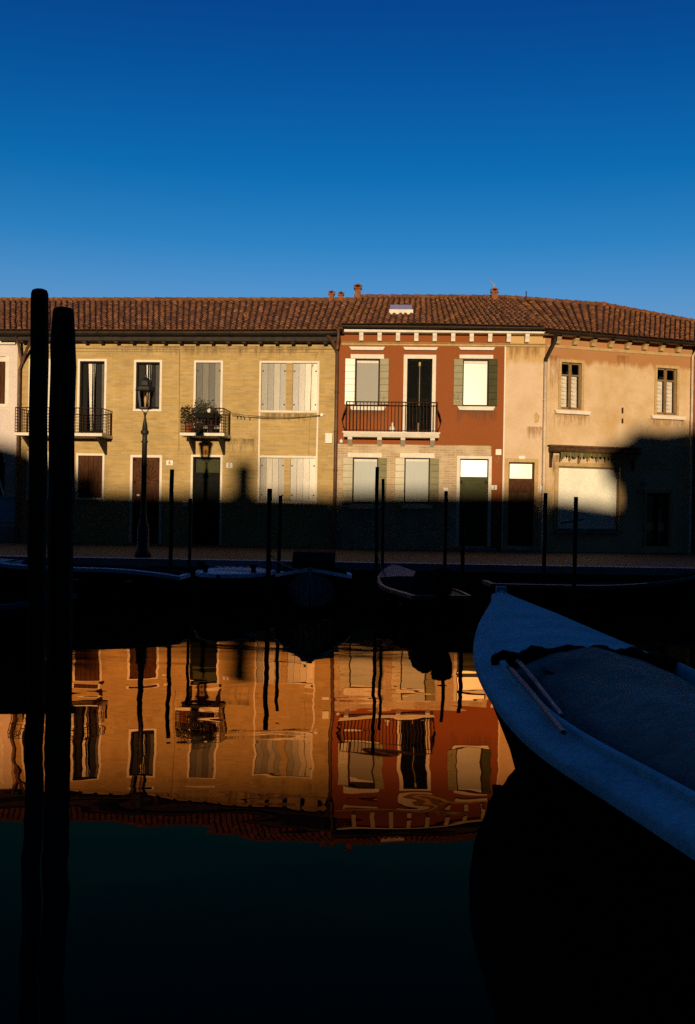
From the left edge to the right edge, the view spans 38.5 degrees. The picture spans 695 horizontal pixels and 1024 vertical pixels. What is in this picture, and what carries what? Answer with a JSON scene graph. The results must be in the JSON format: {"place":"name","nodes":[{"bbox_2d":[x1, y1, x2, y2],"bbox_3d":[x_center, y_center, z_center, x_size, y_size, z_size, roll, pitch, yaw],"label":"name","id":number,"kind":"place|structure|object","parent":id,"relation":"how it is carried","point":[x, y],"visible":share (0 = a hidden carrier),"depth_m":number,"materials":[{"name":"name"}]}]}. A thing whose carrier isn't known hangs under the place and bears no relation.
{"place":"outdoors","nodes":[
{"label":"outdoors","id":0,"kind":"place"},
{"bbox_2d":[0,596,694,1023],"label":"canal water","id":1,"kind":"structure","parent":0,"point":[258,812],"depth_m":6.10,"materials":[{"name":"black liquid"}]},
{"bbox_2d":[26,288,48,707],"bbox_3d":[-3.117,0.606,10.000,0.219,5.688,0.204,1,0,0],"label":"timber pile","id":2,"kind":"object","parent":1,"relation":"in","point":[37,499],"visible":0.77,"depth_m":9.92,"materials":[{"name":"black wood"}]},
{"bbox_2d":[46,307,75,693],"bbox_3d":[-3.113,0.620,10.798,0.306,5.663,0.295,1,0,0],"label":"timber pile","id":3,"kind":"object","parent":1,"relation":"in","point":[60,534],"visible":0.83,"depth_m":10.68,"materials":[{"name":"black wood"}]},
{"bbox_2d":[0,558,189,610],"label":"moored boat","id":4,"kind":"object","parent":1,"relation":"on","point":[110,587],"visible":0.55,"depth_m":19.55,"materials":[{"name":"paint"}]},
{"bbox_2d":[168,469,173,569],"bbox_3d":[-3.716,1.122,20.901,0.107,4.037,0.108,1,0,0],"label":"mooring pole","id":5,"kind":"object","parent":1,"relation":"in","point":[171,520],"visible":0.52,"depth_m":20.87,"materials":[{"name":"black wood"}]},
{"bbox_2d":[188,499,191,601],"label":"mooring pole","id":6,"kind":"object","parent":1,"relation":"in","point":[189,535],"visible":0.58,"depth_m":21.57,"materials":[{"name":"black wood"}]},
{"bbox_2d":[195,562,276,606],"bbox_3d":[-2.512,1.689,22.342,1.724,1.140,4.810,1,0,2],"label":"moored boat","id":7,"kind":"object","parent":1,"relation":"on","point":[224,586],"visible":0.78,"depth_m":20.84,"materials":[{"name":"paint"}]},
{"bbox_2d":[265,489,271,608],"bbox_3d":[-1.625,1.348,20.399,0.110,3.652,0.118,1,0,0],"label":"mooring pole","id":8,"kind":"object","parent":1,"relation":"in","point":[268,551],"visible":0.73,"depth_m":20.36,"materials":[{"name":"black wood"}]},
{"bbox_2d":[269,553,307,569],"bbox_3d":[-1.182,0.964,19.476,0.020,0.282,2.055,1,0,-26],"label":"mooring line","id":9,"kind":"object","parent":8,"relation":"attached to","point":[287,566],"visible":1,"depth_m":19.41,"materials":[{"name":"fabric"}]},
{"bbox_2d":[276,495,281,603],"bbox_3d":[-1.476,1.410,21.400,0.095,3.535,0.094,1,0,0],"label":"mooring pole","id":10,"kind":"object","parent":1,"relation":"in","point":[279,545],"visible":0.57,"depth_m":21.37,"materials":[{"name":"black wood"}]},
{"bbox_2d":[275,550,351,611],"bbox_3d":[-0.731,1.578,21.738,1.644,1.420,5.010,1,0,0],"label":"moored boat","id":11,"kind":"object","parent":1,"relation":"on","point":[321,583],"visible":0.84,"depth_m":20.12,"materials":[{"name":"paint"}]},
{"bbox_2d":[373,467,378,608],"bbox_3d":[0.590,1.139,20.597,0.087,4.144,0.099,1,0,-45],"label":"mooring pole","id":12,"kind":"object","parent":1,"relation":"in","point":[376,530],"visible":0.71,"depth_m":20.57,"materials":[{"name":"black wood"}]},
{"bbox_2d":[381,479,384,606],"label":"mooring pole","id":13,"kind":"object","parent":1,"relation":"in","point":[382,526],"visible":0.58,"depth_m":21.17,"materials":[{"name":"black wood"}]},
{"bbox_2d":[377,564,470,624],"bbox_3d":[1.368,1.703,19.610,1.344,1.440,3.950,1,0,-11],"label":"moored boat","id":14,"kind":"object","parent":1,"relation":"on","point":[428,597],"visible":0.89,"depth_m":18.00,"materials":[{"name":"paint"}]},
{"bbox_2d":[443,491,447,566],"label":"mooring pole","id":15,"kind":"object","parent":1,"relation":"in","point":[445,527],"visible":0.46,"depth_m":20.98,"materials":[{"name":"black wood"}]},
{"bbox_2d":[460,510,464,591],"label":"mooring pole","id":16,"kind":"object","parent":1,"relation":"in","point":[462,554],"visible":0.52,"depth_m":20.17,"materials":[{"name":"black wood"}]},
{"bbox_2d":[541,493,547,583],"bbox_3d":[4.175,1.433,21.198,0.118,3.676,0.101,1,0,0],"label":"mooring pole","id":17,"kind":"object","parent":1,"relation":"in","point":[544,538],"visible":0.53,"depth_m":21.16,"materials":[{"name":"black wood"}]},
{"bbox_2d":[560,497,583,616],"bbox_3d":[4.438,1.486,19.794,0.474,3.578,0.112,1,0,0],"label":"mooring pole","id":18,"kind":"object","parent":1,"relation":"in","point":[574,563],"visible":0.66,"depth_m":19.77,"materials":[{"name":"brown wood"}]},
{"bbox_2d":[473,586,694,1023],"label":"boat","id":19,"kind":"object","parent":1,"relation":"on","point":[606,781],"visible":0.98,"depth_m":4.77,"materials":[{"name":"paint"}]},
{"bbox_2d":[506,665,565,734],"bbox_3d":[1.030,1.019,5.567,0.031,0.083,1.676,1,0,0],"label":"boat pole","id":20,"kind":"object","parent":19,"relation":"on","point":[541,705],"visible":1,"depth_m":5.34,"materials":[{"name":"brown wood"}]},
{"bbox_2d":[515,659,563,717],"bbox_3d":[1.119,1.020,5.901,0.030,0.083,1.562,1,0,1],"label":"boat pole","id":21,"kind":"object","parent":19,"relation":"on","point":[543,692],"visible":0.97,"depth_m":5.71,"materials":[{"name":"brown wood"}]},
{"bbox_2d":[482,573,694,612],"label":"moored boat","id":22,"kind":"object","parent":1,"relation":"on","point":[670,593],"visible":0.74,"depth_m":20.58,"materials":[{"name":"paint"}]},
{"bbox_2d":[0,542,694,566],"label":"quay pavement","id":23,"kind":"structure","parent":0,"point":[428,556],"depth_m":27.25,"materials":[{"name":"stone"}]},
{"bbox_2d":[0,341,17,541],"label":"white house","id":24,"kind":"structure","parent":23,"relation":"on","point":[8,390],"depth_m":32.60,"materials":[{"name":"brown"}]},
{"bbox_2d":[0,446,5,495],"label":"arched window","id":25,"kind":"structure","parent":24,"relation":"in","point":[2,448],"depth_m":32.76,"materials":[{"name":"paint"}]},
{"bbox_2d":[0,356,9,406],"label":"window","id":26,"kind":"structure","parent":24,"relation":"in","point":[4,385],"depth_m":32.70,"materials":[{"name":"brown wood"}]},
{"bbox_2d":[134,375,155,557],"bbox_3d":[-4.880,-1.097,23.900,0.490,4.371,0.424,1,0,0],"label":"street lamp","id":27,"kind":"object","parent":23,"relation":"on","point":[143,550],"visible":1,"depth_m":23.84,"materials":[{"name":"metal"}]},
{"bbox_2d":[0,290,352,548],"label":"brick house","id":28,"kind":"structure","parent":23,"relation":"on","point":[266,356],"depth_m":32.19,"materials":[{"name":"yellow brick"}]},
{"bbox_2d":[26,451,48,499],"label":"window","id":29,"kind":"structure","parent":28,"relation":"in","point":[27,477],"depth_m":32.57,"materials":[{"name":"white wood"}]},
{"bbox_2d":[28,359,49,432],"bbox_3d":[-10.081,-3.799,32.565,0.724,2.417,0.048,1,0,5],"label":"balcony door","id":30,"kind":"structure","parent":28,"relation":"in","point":[29,359],"depth_m":32.51,"materials":[{"name":"white glass"}]},
{"bbox_2d":[75,453,104,499],"bbox_3d":[-8.373,-1.150,32.458,0.960,1.514,0.143,1,0,5],"label":"window","id":31,"kind":"structure","parent":28,"relation":"in","point":[91,472],"depth_m":32.48,"materials":[{"name":"brown wood"}]},
{"bbox_2d":[77,359,106,432],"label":"balcony door","id":32,"kind":"structure","parent":28,"relation":"in","point":[93,374],"depth_m":32.62,"materials":[{"name":"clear glass"}]},
{"bbox_2d":[129,455,161,543],"bbox_3d":[-6.538,-0.417,32.346,1.053,2.862,0.180,1,0,4],"label":"door","id":33,"kind":"structure","parent":28,"relation":"in","point":[153,506],"depth_m":32.37,"materials":[{"name":"brown wood"}]},
{"bbox_2d":[133,360,161,411],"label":"window","id":34,"kind":"structure","parent":28,"relation":"in","point":[153,371],"depth_m":32.41,"materials":[{"name":"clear glass"}]},
{"bbox_2d":[180,404,195,432],"bbox_3d":[-4.995,-2.952,31.319,0.575,0.913,0.600,1,0,5],"label":"potted plant","id":35,"kind":"object","parent":28,"relation":"on","point":[189,418],"visible":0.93,"depth_m":31.24,"materials":[{"name":"green plant"}]},
{"bbox_2d":[193,398,205,432],"bbox_3d":[-4.654,-3.054,31.397,0.503,1.130,0.355,1,0,4],"label":"potted plant","id":36,"kind":"object","parent":28,"relation":"on","point":[199,429],"visible":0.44,"depth_m":31.33,"materials":[{"name":"green plant"}]},
{"bbox_2d":[194,399,216,417],"bbox_3d":[-4.412,-3.217,30.939,0.659,0.595,0.242,1,0,5],"label":"planter trough","id":37,"kind":"object","parent":28,"relation":"hanging from","point":[201,414],"visible":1,"depth_m":30.86,"materials":[{"name":"metal"}]},
{"bbox_2d":[190,455,222,544],"bbox_3d":[-4.549,-0.387,32.258,1.040,2.915,0.317,1,0,5],"label":"door","id":38,"kind":"structure","parent":28,"relation":"in","point":[206,489],"depth_m":32.22,"materials":[{"name":"green wood"}]},
{"bbox_2d":[193,360,222,432],"bbox_3d":[-4.499,-3.722,32.166,0.947,2.334,0.128,1,0,4],"label":"balcony door","id":39,"kind":"structure","parent":28,"relation":"in","point":[209,372],"depth_m":32.18,"materials":[{"name":"paint"}]},
{"bbox_2d":[206,406,218,432],"bbox_3d":[-4.282,-2.921,31.261,0.446,0.876,0.450,1,0,-31],"label":"potted plant","id":40,"kind":"object","parent":28,"relation":"on","point":[211,426],"visible":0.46,"depth_m":31.19,"materials":[{"name":"green plant"}]},
{"bbox_2d":[230,412,325,417],"bbox_3d":[-2.216,-3.064,31.719,3.053,0.205,0.100,1,0,-3],"label":"clothes line","id":41,"kind":"object","parent":28,"relation":"attached to","point":[321,414],"visible":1,"depth_m":31.72,"materials":[{"name":"fabric"}]},
{"bbox_2d":[257,455,317,503],"bbox_3d":[-1.923,-1.040,31.951,1.922,1.527,0.145,1,0,5],"label":"window","id":42,"kind":"structure","parent":28,"relation":"in","point":[303,481],"depth_m":31.97,"materials":[{"name":"paint"}]},
{"bbox_2d":[259,361,319,412],"bbox_3d":[-1.870,-4.012,31.951,1.938,1.657,0.145,1,0,5],"label":"window","id":43,"kind":"structure","parent":28,"relation":"in","point":[273,374],"depth_m":31.97,"materials":[{"name":"paint"}]},
{"bbox_2d":[336,279,545,551],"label":"red house","id":44,"kind":"structure","parent":23,"relation":"on","point":[425,375],"depth_m":31.68,"materials":[{"name":"red paint"}]},
{"bbox_2d":[342,453,386,508],"bbox_3d":[0.551,-0.991,31.747,1.392,1.770,0.226,1,0,3],"label":"window","id":45,"kind":"structure","parent":44,"relation":"in","point":[360,486],"depth_m":31.81,"materials":[{"name":"white wood"}]},
{"bbox_2d":[345,346,388,410],"bbox_3d":[0.616,-4.250,31.750,1.383,2.026,0.220,1,0,2],"label":"window","id":46,"kind":"structure","parent":44,"relation":"in","point":[367,375],"depth_m":31.71,"materials":[{"name":"white wood"}]},
{"bbox_2d":[395,453,438,508],"bbox_3d":[2.208,-0.988,31.674,1.388,1.765,0.229,1,0,3],"label":"window","id":47,"kind":"structure","parent":44,"relation":"in","point":[420,474],"depth_m":31.71,"materials":[{"name":"white wood"}]},
{"bbox_2d":[403,347,437,431],"bbox_3d":[2.301,-3.885,31.706,1.114,2.701,0.220,1,0,2],"label":"balcony door","id":48,"kind":"structure","parent":44,"relation":"in","point":[419,376],"depth_m":31.75,"materials":[{"name":"black wood"}]},
{"bbox_2d":[456,456,491,545],"bbox_3d":[4.003,-0.346,31.659,1.099,2.859,0.180,1,0,2],"label":"door","id":49,"kind":"structure","parent":44,"relation":"in","point":[474,477],"depth_m":31.69,"materials":[{"name":"green wood"}]},
{"bbox_2d":[453,347,497,410],"bbox_3d":[4.058,-4.222,31.600,1.382,2.002,0.220,1,0,3],"label":"window","id":50,"kind":"structure","parent":44,"relation":"in","point":[473,380],"depth_m":31.61,"materials":[{"name":"white wood"}]},
{"bbox_2d":[501,330,546,552],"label":"beige house","id":51,"kind":"structure","parent":23,"relation":"on","point":[524,393],"depth_m":31.54,"materials":[{"name":"paint"}]},
{"bbox_2d":[504,458,538,545],"bbox_3d":[5.507,-0.308,31.599,1.046,2.778,0.170,1,0,3],"label":"door","id":52,"kind":"structure","parent":51,"relation":"in","point":[520,529],"depth_m":31.64,"materials":[{"name":"paint"}]},
{"bbox_2d":[461,291,694,552],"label":"ochre house","id":53,"kind":"structure","parent":23,"relation":"on","point":[617,438],"depth_m":32.38,"materials":[{"name":"paint"}]},
{"bbox_2d":[553,359,590,414],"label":"window","id":54,"kind":"structure","parent":53,"relation":"in","point":[569,372],"depth_m":31.88,"materials":[{"name":"paint"}]},
{"bbox_2d":[554,462,623,533],"bbox_3d":[7.745,-0.436,32.003,2.476,2.261,0.220,1,0,-17],"label":"shop window","id":55,"kind":"structure","parent":53,"relation":"in","point":[597,488],"depth_m":32.09,"materials":[{"name":"paint"}]},
{"bbox_2d":[643,490,672,545],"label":"shop door","id":56,"kind":"structure","parent":53,"relation":"in","point":[655,522],"depth_m":32.87,"materials":[{"name":"paint"}]},
{"bbox_2d":[650,365,685,419],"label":"window","id":57,"kind":"structure","parent":53,"relation":"in","point":[664,385],"depth_m":32.91,"materials":[{"name":"paint"}]},
{"bbox_2d":[691,346,694,552],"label":"dark red house","id":58,"kind":"structure","parent":23,"relation":"on","point":[693,504],"depth_m":33.18,"materials":[{"name":"paint"}]},
{"bbox_2d":[0,0,694,318],"label":"sky","id":59,"kind":"structure","parent":0,"point":[149,148],"materials":[{"name":"blue"}]},
{"bbox_2d":[141,566,694,604],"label":"quay wall","id":60,"kind":"structure","parent":0,"point":[361,585],"depth_m":22.88,"materials":[{"name":"stone"}]},
{"bbox_2d":[0,555,694,575],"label":"quay kerb","id":61,"kind":"structure","parent":60,"relation":"on","point":[498,568],"depth_m":22.89,"materials":[{"name":"white stone"}]}
]}

